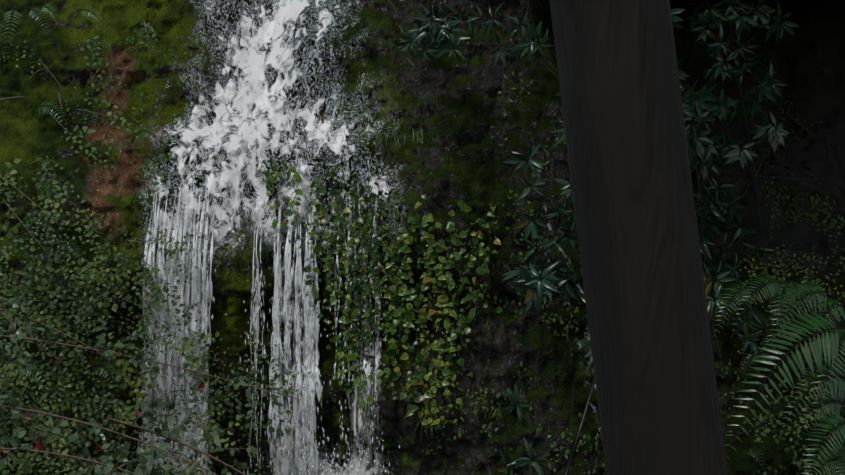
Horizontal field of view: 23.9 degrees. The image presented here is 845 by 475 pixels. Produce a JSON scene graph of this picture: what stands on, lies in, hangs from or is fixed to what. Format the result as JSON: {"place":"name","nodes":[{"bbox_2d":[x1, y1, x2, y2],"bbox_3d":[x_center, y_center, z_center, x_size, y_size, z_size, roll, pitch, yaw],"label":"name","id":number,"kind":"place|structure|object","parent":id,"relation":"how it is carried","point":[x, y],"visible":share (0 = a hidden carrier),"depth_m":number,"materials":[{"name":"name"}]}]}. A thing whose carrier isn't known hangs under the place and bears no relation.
{"place":"outdoors","nodes":[
{"label":"outdoors","id":0,"kind":"place"},
{"bbox_2d":[542,206,583,293],"bbox_3d":[0.828,0.077,11.657,0.344,0.638,0.100,0,0,24],"label":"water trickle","id":1,"kind":"object","parent":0,"point":[581,290],"visible":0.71,"depth_m":11.68,"materials":[{"name":"white liquid"}]},
{"bbox_2d":[395,0,799,474],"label":"rhododendron shrub","id":2,"kind":"object","parent":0,"point":[775,138],"depth_m":11.77,"materials":[{"name":"green plant"}]},
{"bbox_2d":[564,64,817,474],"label":"stems","id":3,"kind":"object","parent":2,"relation":"hanging from","point":[592,385],"visible":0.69,"depth_m":11.41,"materials":[{"name":"plant"}]},
{"label":"ground","id":4,"kind":"structure","parent":0,"visible":0},
{"bbox_2d":[0,297,300,474],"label":"twigs","id":5,"kind":"object","parent":4,"relation":"on","point":[112,420],"visible":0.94,"depth_m":4.32,"materials":[{"name":"brown plant"}]},
{"bbox_2d":[0,272,294,474],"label":"leaves","id":6,"kind":"object","parent":5,"relation":"attached to","point":[48,424],"depth_m":4.34,"materials":[{"name":"green plant"}]},
{"bbox_2d":[0,0,844,474],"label":"cliff rock","id":7,"kind":"object","parent":4,"relation":"on","point":[460,108],"visible":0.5,"depth_m":11.87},
{"bbox_2d":[0,21,160,252],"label":"dead twigs","id":8,"kind":"object","parent":7,"relation":"on","point":[63,127],"visible":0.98,"depth_m":12.00,"materials":[{"name":"brown wood"}]},
{"bbox_2d":[11,60,508,436],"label":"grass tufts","id":9,"kind":"object","parent":7,"relation":"on","point":[424,416],"visible":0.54,"depth_m":11.81,"materials":[{"name":"green plant"}]},
{"bbox_2d":[133,0,409,474],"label":"waterfall","id":10,"kind":"object","parent":7,"relation":"on","point":[243,101],"visible":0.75,"depth_m":11.97,"materials":[{"name":"liquid"}]},
{"bbox_2d":[114,36,403,474],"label":"water droplets","id":11,"kind":"object","parent":10,"relation":"attached to","point":[289,425],"visible":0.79,"depth_m":11.56,"materials":[{"name":"white liquid"}]},
{"bbox_2d":[140,165,380,474],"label":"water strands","id":12,"kind":"object","parent":10,"relation":"attached to","point":[307,392],"visible":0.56,"depth_m":11.61,"materials":[{"name":"white liquid"}]},
{"bbox_2d":[258,159,502,427],"bbox_3d":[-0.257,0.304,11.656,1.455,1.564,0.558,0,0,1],"label":"ivy","id":13,"kind":"object","parent":7,"relation":"attached to","point":[439,246],"depth_m":11.57,"materials":[{"name":"green plant"}]},
{"bbox_2d":[29,33,775,474],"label":"small plants","id":14,"kind":"object","parent":7,"relation":"on","point":[567,453],"visible":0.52,"depth_m":11.65,"materials":[{"name":"green plant"}]},
{"bbox_2d":[0,4,844,474],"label":"fern","id":15,"kind":"object","parent":7,"relation":"on","point":[828,342],"depth_m":11.22,"materials":[{"name":"green plant"}]},
{"bbox_2d":[0,21,844,474],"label":"small shrub","id":16,"kind":"object","parent":7,"relation":"on","point":[58,321],"depth_m":11.21,"materials":[{"name":"green plant"}]},
{"bbox_2d":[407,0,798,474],"bbox_3d":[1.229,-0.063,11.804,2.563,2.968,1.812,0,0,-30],"label":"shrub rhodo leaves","id":17,"kind":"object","parent":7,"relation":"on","point":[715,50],"visible":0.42,"depth_m":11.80,"materials":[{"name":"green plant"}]},
{"bbox_2d":[549,0,727,474],"bbox_3d":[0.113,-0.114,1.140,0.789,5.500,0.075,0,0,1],"label":"tree trunk","id":18,"kind":"object","parent":4,"relation":"on","point":[641,261],"visible":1,"depth_m":1.11,"materials":[{"name":"brown plant"}]}
]}

